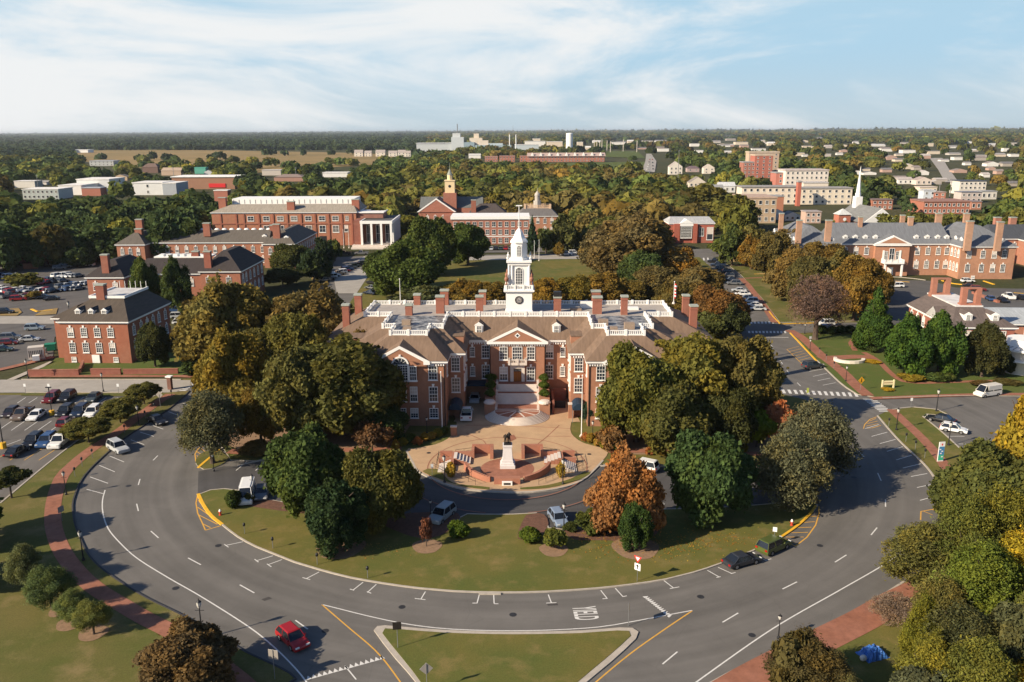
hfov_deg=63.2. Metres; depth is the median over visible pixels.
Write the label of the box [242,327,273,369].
oak tree
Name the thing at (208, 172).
town building
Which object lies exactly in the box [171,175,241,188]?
store
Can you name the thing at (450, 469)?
garden shrub
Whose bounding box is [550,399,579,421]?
driveway
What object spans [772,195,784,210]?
shop building
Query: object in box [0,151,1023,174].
country woods
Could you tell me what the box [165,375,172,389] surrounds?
information kiosk
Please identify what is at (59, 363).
lawn
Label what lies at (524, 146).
warehouse
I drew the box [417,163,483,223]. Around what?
cupola church
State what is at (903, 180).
town house
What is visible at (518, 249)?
lantern window
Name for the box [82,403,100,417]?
parked car
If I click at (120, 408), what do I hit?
street tree
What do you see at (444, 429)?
garden shrub
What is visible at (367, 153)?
town house
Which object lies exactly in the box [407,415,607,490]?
plaza
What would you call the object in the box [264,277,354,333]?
oak tree
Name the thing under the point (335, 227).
window
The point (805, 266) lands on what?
oak tree
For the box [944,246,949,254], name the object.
window
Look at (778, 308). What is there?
lawn
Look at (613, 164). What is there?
field
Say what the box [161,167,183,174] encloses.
town building
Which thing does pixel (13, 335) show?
parked car
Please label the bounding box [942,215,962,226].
tree
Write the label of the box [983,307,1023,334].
museum wing
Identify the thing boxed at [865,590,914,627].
bare bush
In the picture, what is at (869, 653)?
tarp heap
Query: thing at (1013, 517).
wood tree
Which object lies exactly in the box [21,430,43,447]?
parked car
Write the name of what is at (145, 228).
tree
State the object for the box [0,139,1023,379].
ground
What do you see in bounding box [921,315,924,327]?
window
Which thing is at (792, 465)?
elm tree
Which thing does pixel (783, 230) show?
oak tree
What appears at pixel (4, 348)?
parked car
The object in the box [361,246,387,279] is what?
tree
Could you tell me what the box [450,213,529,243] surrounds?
state office
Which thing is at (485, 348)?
window
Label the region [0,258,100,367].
parking lot
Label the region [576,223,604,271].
tree
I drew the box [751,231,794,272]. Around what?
oak tree
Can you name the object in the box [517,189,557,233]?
old state house
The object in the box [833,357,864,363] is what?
seat wall
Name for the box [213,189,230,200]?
town building
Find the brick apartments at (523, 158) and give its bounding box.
[520,156,527,161]
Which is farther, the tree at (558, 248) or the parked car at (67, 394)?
the tree at (558, 248)
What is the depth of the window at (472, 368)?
158.29 m
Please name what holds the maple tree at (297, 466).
on the mulch bed at (272, 504)
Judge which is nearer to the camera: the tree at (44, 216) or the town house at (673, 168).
the tree at (44, 216)
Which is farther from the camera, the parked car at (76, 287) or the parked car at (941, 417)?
the parked car at (76, 287)
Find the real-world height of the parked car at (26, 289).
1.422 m
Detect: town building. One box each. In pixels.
[14,180,42,187]
[42,180,50,184]
[81,187,106,195]
[89,160,120,165]
[115,174,130,180]
[142,163,161,172]
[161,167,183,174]
[194,167,207,173]
[204,170,211,174]
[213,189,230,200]
[262,169,281,174]
[274,174,306,180]
[322,172,349,176]
[611,142,624,144]
[657,148,668,151]
[689,143,699,145]
[725,138,735,140]
[733,142,747,144]
[751,148,765,150]
[861,171,875,174]
[878,148,891,151]
[880,168,891,171]
[885,155,896,159]
[892,158,903,161]
[899,150,915,152]
[911,165,921,169]
[917,170,928,174]
[920,154,930,158]
[927,151,939,153]
[931,180,941,183]
[932,178,947,181]
[945,152,960,154]
[949,168,966,172]
[950,157,962,159]
[973,156,986,160]
[979,172,989,176]
[982,161,998,165]
[985,166,995,169]
[993,169,1003,173]
[995,153,1005,156]
[998,161,1013,165]
[1007,154,1018,156]
[1007,181,1017,185]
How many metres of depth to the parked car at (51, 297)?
255.41 m
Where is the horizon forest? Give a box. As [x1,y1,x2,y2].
[0,134,1011,141]
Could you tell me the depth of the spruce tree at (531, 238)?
339.94 m
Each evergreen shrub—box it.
[582,401,592,419]
[996,354,1016,374]
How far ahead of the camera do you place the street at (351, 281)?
287.04 m
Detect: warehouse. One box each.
[21,187,73,198]
[57,183,98,194]
[76,177,124,191]
[131,181,170,194]
[162,181,187,194]
[514,144,538,149]
[525,141,544,145]
[546,141,562,146]
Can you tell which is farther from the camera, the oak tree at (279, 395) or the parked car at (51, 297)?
the parked car at (51, 297)
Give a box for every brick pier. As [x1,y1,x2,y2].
[450,425,456,435]
[454,410,459,417]
[568,402,573,417]
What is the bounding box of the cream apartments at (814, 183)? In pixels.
[802,181,828,185]
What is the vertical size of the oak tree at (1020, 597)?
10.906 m
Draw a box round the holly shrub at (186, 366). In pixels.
[180,357,200,375]
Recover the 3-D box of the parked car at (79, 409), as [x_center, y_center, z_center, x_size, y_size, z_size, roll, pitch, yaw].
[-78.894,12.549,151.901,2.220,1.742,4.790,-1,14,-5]
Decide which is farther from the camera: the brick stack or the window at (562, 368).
the brick stack
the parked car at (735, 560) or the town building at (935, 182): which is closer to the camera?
the parked car at (735, 560)
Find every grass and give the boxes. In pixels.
[0,293,926,459]
[423,469,488,488]
[520,472,590,488]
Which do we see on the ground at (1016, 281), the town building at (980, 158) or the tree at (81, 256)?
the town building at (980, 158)
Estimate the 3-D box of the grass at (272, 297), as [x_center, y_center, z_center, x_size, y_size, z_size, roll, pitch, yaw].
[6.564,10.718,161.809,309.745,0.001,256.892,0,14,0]
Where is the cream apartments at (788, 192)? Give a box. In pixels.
[736,185,795,203]
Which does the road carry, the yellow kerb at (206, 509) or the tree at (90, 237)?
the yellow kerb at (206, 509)
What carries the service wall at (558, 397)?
on the lawn at (492, 270)
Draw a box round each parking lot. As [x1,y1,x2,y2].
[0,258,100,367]
[0,395,124,501]
[484,248,544,252]
[884,280,1023,324]
[930,407,1013,446]
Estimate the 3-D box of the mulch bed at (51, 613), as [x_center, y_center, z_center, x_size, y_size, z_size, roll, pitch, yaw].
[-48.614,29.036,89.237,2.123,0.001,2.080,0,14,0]
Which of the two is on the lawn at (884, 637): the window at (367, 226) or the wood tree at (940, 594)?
the wood tree at (940, 594)
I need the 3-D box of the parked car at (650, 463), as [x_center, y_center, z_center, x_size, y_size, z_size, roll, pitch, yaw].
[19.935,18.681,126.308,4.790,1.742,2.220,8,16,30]
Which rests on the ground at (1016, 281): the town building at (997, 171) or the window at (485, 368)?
the town building at (997, 171)
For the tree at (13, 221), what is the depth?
368.70 m
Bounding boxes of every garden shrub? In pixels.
[237,438,267,457]
[391,439,399,449]
[398,437,408,445]
[406,433,415,442]
[412,436,422,445]
[419,432,429,440]
[427,432,436,439]
[433,428,442,436]
[441,426,448,434]
[445,461,455,476]
[555,460,565,477]
[580,432,586,440]
[586,433,596,442]
[593,424,625,450]
[645,447,652,455]
[741,445,748,452]
[865,359,882,363]
[881,387,894,390]
[896,373,925,381]
[925,372,950,381]
[944,373,957,380]
[970,380,990,385]
[993,377,1023,385]
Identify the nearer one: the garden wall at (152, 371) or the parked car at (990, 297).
the garden wall at (152, 371)
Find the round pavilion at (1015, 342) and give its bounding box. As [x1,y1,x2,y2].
[1005,334,1023,375]
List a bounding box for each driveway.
[198,461,819,528]
[454,399,484,421]
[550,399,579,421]
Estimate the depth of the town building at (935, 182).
782.29 m
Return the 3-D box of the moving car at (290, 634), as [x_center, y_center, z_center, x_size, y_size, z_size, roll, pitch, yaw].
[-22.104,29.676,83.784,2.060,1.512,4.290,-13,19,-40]
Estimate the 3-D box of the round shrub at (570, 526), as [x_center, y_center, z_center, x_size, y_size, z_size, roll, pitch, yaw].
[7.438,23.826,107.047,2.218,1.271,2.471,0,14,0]
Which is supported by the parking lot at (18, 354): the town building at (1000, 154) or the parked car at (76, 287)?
the parked car at (76, 287)
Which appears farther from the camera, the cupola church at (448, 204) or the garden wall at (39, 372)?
the cupola church at (448, 204)
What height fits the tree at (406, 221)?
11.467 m
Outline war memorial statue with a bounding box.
[500,432,514,468]
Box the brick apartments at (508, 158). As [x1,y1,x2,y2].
[499,156,514,161]
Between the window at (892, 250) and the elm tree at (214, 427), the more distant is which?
the window at (892, 250)
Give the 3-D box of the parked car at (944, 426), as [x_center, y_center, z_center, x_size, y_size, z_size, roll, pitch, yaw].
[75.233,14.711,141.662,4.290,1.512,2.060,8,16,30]
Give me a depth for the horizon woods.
3011.34 m
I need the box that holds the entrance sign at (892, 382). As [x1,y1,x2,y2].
[881,379,894,387]
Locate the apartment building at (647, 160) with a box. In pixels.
[643,154,655,171]
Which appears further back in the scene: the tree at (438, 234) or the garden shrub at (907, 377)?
the tree at (438, 234)
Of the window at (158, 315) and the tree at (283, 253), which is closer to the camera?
the window at (158, 315)
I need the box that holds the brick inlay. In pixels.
[422,425,587,512]
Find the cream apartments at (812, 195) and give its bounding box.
[800,186,853,204]
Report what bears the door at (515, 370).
in the capitol hall
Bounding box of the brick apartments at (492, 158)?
[485,156,497,161]
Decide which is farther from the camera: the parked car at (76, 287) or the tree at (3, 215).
the tree at (3, 215)
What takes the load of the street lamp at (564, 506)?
on the lawn at (491, 552)
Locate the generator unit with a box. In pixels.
[27,344,45,360]
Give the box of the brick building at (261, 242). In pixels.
[114,219,316,267]
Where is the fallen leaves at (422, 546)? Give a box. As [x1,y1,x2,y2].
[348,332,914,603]
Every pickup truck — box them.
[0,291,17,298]
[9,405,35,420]
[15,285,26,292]
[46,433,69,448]
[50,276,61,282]
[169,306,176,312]
[354,250,368,254]
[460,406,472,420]
[707,258,717,262]
[710,261,725,265]
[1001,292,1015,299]
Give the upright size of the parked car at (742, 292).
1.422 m
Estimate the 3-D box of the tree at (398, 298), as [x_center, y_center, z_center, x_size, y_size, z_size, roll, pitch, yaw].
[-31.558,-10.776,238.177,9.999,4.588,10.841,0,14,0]
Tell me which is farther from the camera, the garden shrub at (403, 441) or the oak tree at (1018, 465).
the garden shrub at (403, 441)
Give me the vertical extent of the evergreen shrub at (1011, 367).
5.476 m
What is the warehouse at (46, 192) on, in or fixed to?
on the ground at (1016, 281)
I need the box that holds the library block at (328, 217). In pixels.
[210,196,366,244]
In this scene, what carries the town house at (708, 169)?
on the ground at (1016, 281)
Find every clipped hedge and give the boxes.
[484,373,496,380]
[484,388,495,396]
[485,381,495,388]
[538,373,548,380]
[538,380,549,388]
[538,388,549,396]
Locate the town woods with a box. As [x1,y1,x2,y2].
[0,158,1023,229]
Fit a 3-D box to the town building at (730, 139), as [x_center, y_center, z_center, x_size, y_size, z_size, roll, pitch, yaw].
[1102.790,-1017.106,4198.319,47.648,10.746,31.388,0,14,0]
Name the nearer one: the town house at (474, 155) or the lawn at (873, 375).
the lawn at (873, 375)
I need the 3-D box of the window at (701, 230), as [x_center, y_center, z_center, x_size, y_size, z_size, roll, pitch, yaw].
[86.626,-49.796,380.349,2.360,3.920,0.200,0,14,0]
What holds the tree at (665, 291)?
on the lawn at (492, 270)
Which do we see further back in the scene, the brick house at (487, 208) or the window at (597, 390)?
the brick house at (487, 208)
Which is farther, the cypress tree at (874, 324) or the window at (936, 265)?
the window at (936, 265)
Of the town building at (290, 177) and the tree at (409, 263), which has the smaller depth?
the tree at (409, 263)
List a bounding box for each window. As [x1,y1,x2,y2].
[67,325,74,337]
[69,340,76,352]
[80,325,87,337]
[82,340,89,352]
[93,326,100,337]
[95,340,102,352]
[107,326,114,337]
[109,341,115,353]
[113,357,118,362]
[132,323,135,335]
[157,311,160,322]
[164,308,167,319]
[247,216,253,220]
[263,216,269,220]
[277,216,283,220]
[291,216,296,220]
[305,216,311,220]
[319,216,324,220]
[319,225,325,232]
[332,216,338,220]
[332,225,338,232]
[366,225,370,242]
[376,225,380,242]
[385,225,389,242]
[409,366,416,381]
[410,387,417,402]
[410,408,418,418]
[428,364,437,380]
[429,384,438,402]
[429,405,438,418]
[451,356,459,371]
[451,375,460,392]
[470,344,474,356]
[470,364,475,376]
[481,343,489,358]
[482,362,489,378]
[499,344,507,360]
[499,364,507,380]
[512,344,522,360]
[515,267,522,283]
[516,245,521,255]
[527,344,534,360]
[527,364,534,380]
[546,343,553,358]
[546,362,553,378]
[560,344,565,357]
[560,364,564,376]
[573,375,581,392]
[574,356,582,371]
[595,384,601,402]
[596,364,605,380]
[680,226,691,237]
[699,228,703,235]
[706,227,712,239]
[853,246,858,254]
[864,246,868,254]
[889,248,894,259]
[913,259,918,268]
[915,246,919,254]
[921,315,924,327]
[923,259,928,268]
[925,246,930,254]
[934,259,938,268]
[936,246,940,254]
[942,259,947,268]
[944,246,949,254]
[964,263,969,271]
[966,250,971,257]
[978,263,983,271]
[980,249,985,257]
[990,263,994,271]
[991,250,996,257]
[1000,263,1005,271]
[1002,249,1006,258]
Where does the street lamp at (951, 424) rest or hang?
on the lawn at (884, 637)
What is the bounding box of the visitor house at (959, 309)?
[907,277,1018,361]
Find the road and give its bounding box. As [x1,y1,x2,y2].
[0,249,1020,681]
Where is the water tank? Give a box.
[566,133,572,147]
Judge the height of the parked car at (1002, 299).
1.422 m
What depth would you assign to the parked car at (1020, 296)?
250.38 m
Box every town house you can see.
[354,150,363,155]
[364,151,371,155]
[375,150,385,155]
[388,151,397,156]
[398,150,405,156]
[405,151,410,156]
[469,154,480,157]
[668,161,682,174]
[686,166,698,171]
[687,176,706,187]
[702,164,714,173]
[716,182,735,192]
[776,209,784,219]
[784,210,799,220]
[800,210,821,222]
[895,177,912,183]
[911,176,931,184]
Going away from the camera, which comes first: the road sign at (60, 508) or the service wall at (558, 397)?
the road sign at (60, 508)
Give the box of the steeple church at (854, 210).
[833,168,892,222]
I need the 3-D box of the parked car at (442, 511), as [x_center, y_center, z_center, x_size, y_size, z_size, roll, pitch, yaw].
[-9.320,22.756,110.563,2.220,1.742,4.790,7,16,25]
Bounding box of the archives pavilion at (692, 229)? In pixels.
[663,216,714,242]
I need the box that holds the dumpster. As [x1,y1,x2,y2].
[44,342,56,350]
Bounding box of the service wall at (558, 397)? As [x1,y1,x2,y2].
[551,388,565,413]
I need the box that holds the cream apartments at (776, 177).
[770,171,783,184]
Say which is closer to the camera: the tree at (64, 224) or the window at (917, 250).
the window at (917, 250)
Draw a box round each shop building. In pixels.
[734,194,777,222]
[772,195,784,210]
[867,198,893,209]
[908,198,971,213]
[914,186,936,190]
[918,189,936,198]
[933,191,945,197]
[949,180,986,193]
[954,191,981,200]
[968,200,982,209]
[975,190,997,198]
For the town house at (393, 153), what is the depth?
1702.51 m
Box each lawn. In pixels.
[0,391,293,681]
[41,349,184,374]
[196,450,228,469]
[200,489,815,590]
[205,257,835,468]
[383,628,630,681]
[727,263,862,322]
[795,333,1023,396]
[805,407,988,681]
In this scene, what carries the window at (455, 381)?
in the capitol hall
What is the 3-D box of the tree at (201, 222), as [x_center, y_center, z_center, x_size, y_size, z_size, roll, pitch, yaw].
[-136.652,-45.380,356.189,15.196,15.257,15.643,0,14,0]
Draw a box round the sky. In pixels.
[0,0,1023,133]
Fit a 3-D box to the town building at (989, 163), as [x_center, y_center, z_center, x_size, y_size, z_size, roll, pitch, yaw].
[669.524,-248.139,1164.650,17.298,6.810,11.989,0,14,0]
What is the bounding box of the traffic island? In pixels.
[374,625,637,681]
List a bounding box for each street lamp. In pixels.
[0,417,6,448]
[45,387,54,415]
[61,471,67,494]
[77,530,84,560]
[195,598,203,620]
[441,455,446,482]
[560,458,565,483]
[561,502,566,530]
[777,613,781,638]
[895,408,899,429]
[935,389,940,410]
[947,421,952,445]
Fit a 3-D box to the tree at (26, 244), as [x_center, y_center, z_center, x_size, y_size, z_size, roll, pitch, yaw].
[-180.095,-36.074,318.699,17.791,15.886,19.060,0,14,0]
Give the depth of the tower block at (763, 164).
894.35 m
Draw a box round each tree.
[0,211,8,221]
[0,219,23,270]
[0,465,32,497]
[0,497,3,524]
[1,218,24,228]
[1,272,43,286]
[2,542,45,587]
[8,214,26,221]
[19,227,61,267]
[19,562,80,610]
[20,216,38,229]
[24,290,42,297]
[29,221,76,265]
[30,218,61,227]
[33,212,50,220]
[48,245,69,264]
[49,587,88,623]
[50,211,79,223]
[54,220,71,226]
[55,416,113,442]
[61,246,95,266]
[62,226,82,237]
[69,596,113,634]
[70,214,106,229]
[71,223,116,261]
[76,211,102,216]
[77,218,101,230]
[95,396,143,422]
[101,204,136,218]
[101,210,136,225]
[101,226,132,258]
[107,217,135,228]
[122,381,162,403]
[127,226,147,235]
[128,255,161,295]
[130,202,156,215]
[132,213,147,223]
[133,320,174,366]
[145,206,178,223]
[145,211,200,255]
[160,255,191,312]
[170,269,272,361]
[171,387,250,463]
[174,204,208,221]
[180,294,197,310]
[190,218,202,227]
[190,321,269,407]
[237,386,277,439]
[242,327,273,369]
[250,342,325,433]
[256,419,346,518]
[261,311,332,369]
[264,264,306,286]
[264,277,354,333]
[268,243,306,267]
[295,332,408,435]
[296,247,332,281]
[303,476,369,559]
[313,236,334,261]
[329,238,342,260]
[341,444,424,535]
[351,418,395,451]
[352,327,366,332]
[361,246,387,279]
[364,238,446,295]
[369,400,409,439]
[371,206,386,211]
[386,295,413,303]
[400,215,415,236]
[400,284,450,303]
[407,214,458,265]
[419,516,432,545]
[438,283,452,301]
[446,277,481,303]
[452,221,490,264]
[481,281,505,303]
[526,215,539,255]
[532,277,565,303]
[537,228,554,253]
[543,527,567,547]
[551,213,576,249]
[551,273,591,303]
[553,242,564,255]
[568,203,600,229]
[571,231,581,249]
[574,209,605,231]
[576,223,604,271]
[579,218,603,240]
[583,439,666,534]
[584,206,690,273]
[587,272,627,303]
[594,339,683,442]
[604,216,615,219]
[607,210,617,216]
[614,200,647,218]
[616,249,662,279]
[617,277,647,303]
[617,500,655,550]
[631,377,719,454]
[632,265,680,298]
[651,279,693,310]
[654,324,762,413]
[661,247,699,272]
[663,428,760,529]
[672,262,727,290]
[684,182,727,208]
[692,283,752,331]
[697,310,730,337]
[703,384,760,447]
[707,238,719,252]
[712,194,761,218]
[714,332,788,412]
[716,222,744,265]
[718,203,758,234]
[720,301,751,337]
[736,233,760,269]
[741,223,765,239]
[750,409,777,446]
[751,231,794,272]
[752,425,835,514]
[759,623,855,681]
[762,241,825,299]
[764,399,796,437]
[767,628,824,681]
[775,228,795,234]
[778,397,865,487]
[784,254,833,308]
[786,274,851,339]
[803,240,848,259]
[827,246,864,270]
[830,252,888,320]
[834,672,861,681]
[849,285,894,350]
[874,517,971,592]
[875,213,906,222]
[883,272,894,303]
[883,311,936,376]
[888,664,962,681]
[891,624,964,681]
[895,588,941,662]
[907,212,934,222]
[907,567,975,615]
[917,595,1003,666]
[921,483,1007,570]
[924,309,969,376]
[926,436,1021,518]
[930,536,1023,615]
[935,631,1021,681]
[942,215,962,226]
[945,212,972,219]
[960,318,1010,376]
[967,474,1023,553]
[971,214,984,226]
[981,203,1016,224]
[985,594,1023,671]
[989,394,1023,459]
[994,525,1023,599]
[1001,206,1023,223]
[1002,457,1023,517]
[1009,657,1023,681]
[1012,585,1023,603]
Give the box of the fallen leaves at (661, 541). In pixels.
[566,516,777,567]
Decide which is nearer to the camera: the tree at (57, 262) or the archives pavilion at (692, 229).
the tree at (57, 262)
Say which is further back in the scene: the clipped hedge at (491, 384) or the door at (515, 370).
the door at (515, 370)
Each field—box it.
[77,150,393,172]
[549,162,655,171]
[605,151,644,157]
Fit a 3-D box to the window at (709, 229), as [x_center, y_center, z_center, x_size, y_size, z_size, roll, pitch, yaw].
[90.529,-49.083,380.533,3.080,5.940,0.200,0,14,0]
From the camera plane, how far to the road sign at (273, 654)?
77.63 m
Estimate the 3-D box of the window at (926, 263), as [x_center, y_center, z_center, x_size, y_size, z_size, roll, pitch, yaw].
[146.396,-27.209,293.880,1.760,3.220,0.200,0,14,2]
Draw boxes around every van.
[238,476,255,504]
[973,382,1001,397]
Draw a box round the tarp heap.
[855,644,889,662]
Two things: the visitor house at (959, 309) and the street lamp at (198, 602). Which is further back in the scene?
the visitor house at (959, 309)
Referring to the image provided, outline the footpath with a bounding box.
[7,361,54,379]
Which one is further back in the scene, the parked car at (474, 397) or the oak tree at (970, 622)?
the parked car at (474, 397)
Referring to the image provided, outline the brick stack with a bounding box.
[795,180,802,205]
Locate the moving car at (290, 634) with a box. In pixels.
[275,620,310,652]
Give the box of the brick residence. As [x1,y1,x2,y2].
[983,217,1023,264]
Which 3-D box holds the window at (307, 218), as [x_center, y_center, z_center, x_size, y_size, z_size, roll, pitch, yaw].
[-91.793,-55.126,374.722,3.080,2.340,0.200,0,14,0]
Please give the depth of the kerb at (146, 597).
98.94 m
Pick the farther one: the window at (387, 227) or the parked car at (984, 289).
the window at (387, 227)
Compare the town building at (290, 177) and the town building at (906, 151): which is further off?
the town building at (906, 151)
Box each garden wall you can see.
[23,263,36,268]
[27,369,79,375]
[78,360,84,372]
[90,368,121,374]
[122,368,178,374]
[971,291,999,302]
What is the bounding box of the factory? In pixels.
[416,124,510,151]
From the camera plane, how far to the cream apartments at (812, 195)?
574.70 m
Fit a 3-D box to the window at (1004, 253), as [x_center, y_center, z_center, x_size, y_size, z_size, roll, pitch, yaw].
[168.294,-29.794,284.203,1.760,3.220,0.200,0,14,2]
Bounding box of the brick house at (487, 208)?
[469,199,506,212]
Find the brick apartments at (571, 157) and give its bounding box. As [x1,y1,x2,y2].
[527,152,605,161]
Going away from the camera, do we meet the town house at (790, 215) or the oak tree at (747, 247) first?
the oak tree at (747, 247)
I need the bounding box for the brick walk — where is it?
[0,265,1023,681]
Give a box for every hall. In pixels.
[326,205,712,425]
[351,210,400,248]
[773,213,1018,278]
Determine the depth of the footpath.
178.18 m
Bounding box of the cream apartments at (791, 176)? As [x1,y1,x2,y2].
[777,168,829,184]
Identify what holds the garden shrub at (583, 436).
on the lawn at (492, 270)
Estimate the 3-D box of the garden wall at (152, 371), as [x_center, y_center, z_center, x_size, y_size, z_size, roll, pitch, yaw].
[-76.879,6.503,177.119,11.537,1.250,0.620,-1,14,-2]
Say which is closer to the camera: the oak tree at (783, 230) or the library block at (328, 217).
the oak tree at (783, 230)
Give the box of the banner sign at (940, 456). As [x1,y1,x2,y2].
[937,442,945,460]
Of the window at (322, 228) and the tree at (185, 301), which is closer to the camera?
the tree at (185, 301)
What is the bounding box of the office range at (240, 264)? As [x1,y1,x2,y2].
[84,246,264,298]
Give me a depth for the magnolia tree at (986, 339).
169.88 m
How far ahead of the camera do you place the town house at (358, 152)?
1711.06 m
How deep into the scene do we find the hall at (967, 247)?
292.35 m
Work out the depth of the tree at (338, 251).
328.94 m
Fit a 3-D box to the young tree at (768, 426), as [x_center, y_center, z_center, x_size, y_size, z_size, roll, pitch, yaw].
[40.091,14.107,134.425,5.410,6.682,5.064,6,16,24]
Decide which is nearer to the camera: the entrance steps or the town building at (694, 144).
the entrance steps
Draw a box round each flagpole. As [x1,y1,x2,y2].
[440,371,442,426]
[579,375,582,436]
[672,281,676,303]
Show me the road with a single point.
(148, 525)
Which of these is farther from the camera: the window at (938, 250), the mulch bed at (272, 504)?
the window at (938, 250)
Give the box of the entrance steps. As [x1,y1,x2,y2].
[484,379,550,425]
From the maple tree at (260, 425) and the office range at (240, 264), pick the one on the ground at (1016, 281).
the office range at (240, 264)
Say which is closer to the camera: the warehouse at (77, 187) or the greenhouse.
the warehouse at (77, 187)
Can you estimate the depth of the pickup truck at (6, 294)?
259.38 m
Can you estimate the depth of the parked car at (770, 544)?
101.02 m
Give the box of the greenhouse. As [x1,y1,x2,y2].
[75,149,93,152]
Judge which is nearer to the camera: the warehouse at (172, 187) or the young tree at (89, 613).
the young tree at (89, 613)
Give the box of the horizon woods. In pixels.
[0,126,1023,160]
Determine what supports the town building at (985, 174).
on the ground at (1016, 281)
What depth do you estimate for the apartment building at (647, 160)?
1279.77 m
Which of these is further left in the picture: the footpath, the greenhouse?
the footpath
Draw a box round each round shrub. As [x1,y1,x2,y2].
[224,489,241,508]
[243,492,254,499]
[447,519,471,538]
[518,526,541,542]
[562,521,577,531]
[574,507,605,535]
[818,325,826,333]
[826,326,838,334]
[838,325,845,333]
[845,325,854,332]
[865,344,878,352]
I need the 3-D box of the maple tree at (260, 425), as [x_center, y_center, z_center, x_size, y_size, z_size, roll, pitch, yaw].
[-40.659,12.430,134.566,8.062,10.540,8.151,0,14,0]
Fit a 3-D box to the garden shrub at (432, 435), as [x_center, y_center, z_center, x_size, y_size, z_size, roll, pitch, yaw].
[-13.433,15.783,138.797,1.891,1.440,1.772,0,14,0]
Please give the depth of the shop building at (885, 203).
536.83 m
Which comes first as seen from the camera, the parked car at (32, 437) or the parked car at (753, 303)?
the parked car at (32, 437)
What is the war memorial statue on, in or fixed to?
on the brick inlay
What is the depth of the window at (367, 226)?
372.37 m
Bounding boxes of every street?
[0,316,53,323]
[0,380,192,391]
[334,256,366,292]
[469,254,578,259]
[930,158,956,181]
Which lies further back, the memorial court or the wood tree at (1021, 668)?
the memorial court
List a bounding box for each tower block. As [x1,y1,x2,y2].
[739,161,754,177]
[745,151,779,170]
[750,154,773,177]
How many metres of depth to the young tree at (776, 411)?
134.42 m
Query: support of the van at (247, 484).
on the driveway at (228, 477)
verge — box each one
[0,308,20,315]
[21,393,124,395]
[34,308,57,315]
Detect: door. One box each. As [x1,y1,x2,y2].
[92,355,100,362]
[514,369,520,380]
[887,267,892,274]
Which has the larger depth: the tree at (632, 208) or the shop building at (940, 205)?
the shop building at (940, 205)
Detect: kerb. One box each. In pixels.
[0,273,971,681]
[30,273,1023,536]
[72,390,296,681]
[200,488,817,592]
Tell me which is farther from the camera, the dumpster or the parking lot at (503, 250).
the parking lot at (503, 250)
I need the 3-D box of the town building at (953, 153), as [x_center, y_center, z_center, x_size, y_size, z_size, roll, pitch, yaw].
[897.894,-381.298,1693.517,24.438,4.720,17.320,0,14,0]
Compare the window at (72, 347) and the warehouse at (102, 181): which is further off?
the warehouse at (102, 181)
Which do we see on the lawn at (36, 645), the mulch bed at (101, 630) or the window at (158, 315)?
the mulch bed at (101, 630)
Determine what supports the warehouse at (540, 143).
on the ground at (1016, 281)
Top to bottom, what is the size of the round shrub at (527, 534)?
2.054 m
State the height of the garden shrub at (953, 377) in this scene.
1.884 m
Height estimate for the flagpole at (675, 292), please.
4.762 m
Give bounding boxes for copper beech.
[130,613,240,681]
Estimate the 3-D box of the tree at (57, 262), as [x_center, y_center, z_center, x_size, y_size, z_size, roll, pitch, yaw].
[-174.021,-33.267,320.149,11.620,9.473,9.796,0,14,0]
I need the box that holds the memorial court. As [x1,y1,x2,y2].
[432,444,581,485]
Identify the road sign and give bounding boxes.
[58,505,63,520]
[268,649,277,677]
[392,621,400,646]
[419,663,432,681]
[634,555,641,578]
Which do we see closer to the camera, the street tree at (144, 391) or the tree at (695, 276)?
the street tree at (144, 391)
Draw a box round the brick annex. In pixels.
[50,281,170,362]
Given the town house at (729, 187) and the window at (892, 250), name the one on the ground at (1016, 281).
the town house at (729, 187)
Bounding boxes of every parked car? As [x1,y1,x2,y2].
[0,307,14,313]
[0,332,21,339]
[0,338,19,344]
[0,345,14,351]
[0,405,20,417]
[2,444,30,457]
[3,288,17,292]
[9,294,27,300]
[18,335,40,341]
[20,287,34,291]
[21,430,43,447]
[23,323,45,330]
[25,408,47,420]
[34,430,56,447]
[35,293,49,298]
[38,279,49,284]
[41,389,60,402]
[43,295,60,300]
[47,288,57,292]
[50,272,58,276]
[52,264,66,269]
[54,283,62,287]
[54,402,74,416]
[55,416,75,426]
[56,278,69,282]
[57,388,77,401]
[58,263,71,267]
[61,285,71,290]
[69,402,89,416]
[72,273,83,277]
[72,285,85,290]
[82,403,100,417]
[84,391,102,401]
[106,437,129,453]
[146,413,168,425]
[170,311,180,318]
[254,483,268,500]
[319,277,330,281]
[334,268,347,272]
[341,266,353,269]
[344,264,357,268]
[363,289,374,294]
[429,500,456,524]
[469,392,479,402]
[547,506,567,527]
[641,457,659,471]
[714,265,727,269]
[717,268,730,272]
[721,550,762,569]
[725,272,734,276]
[726,279,740,284]
[731,287,746,291]
[735,290,750,294]
[742,294,753,298]
[745,297,758,301]
[747,301,762,305]
[750,305,766,310]
[755,534,791,555]
[801,359,823,369]
[819,318,835,324]
[893,282,904,287]
[925,413,956,421]
[939,421,967,433]
[960,277,974,282]
[962,282,973,286]
[970,285,986,290]
[984,295,995,300]
[997,296,1008,302]
[1016,294,1023,299]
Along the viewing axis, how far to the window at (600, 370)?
142.37 m
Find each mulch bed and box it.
[48,610,65,616]
[56,620,74,630]
[78,625,108,640]
[228,426,408,448]
[246,499,302,512]
[316,540,365,558]
[386,512,459,537]
[412,539,441,552]
[518,513,547,538]
[539,544,567,556]
[564,528,658,540]
[611,539,658,558]
[622,431,773,454]

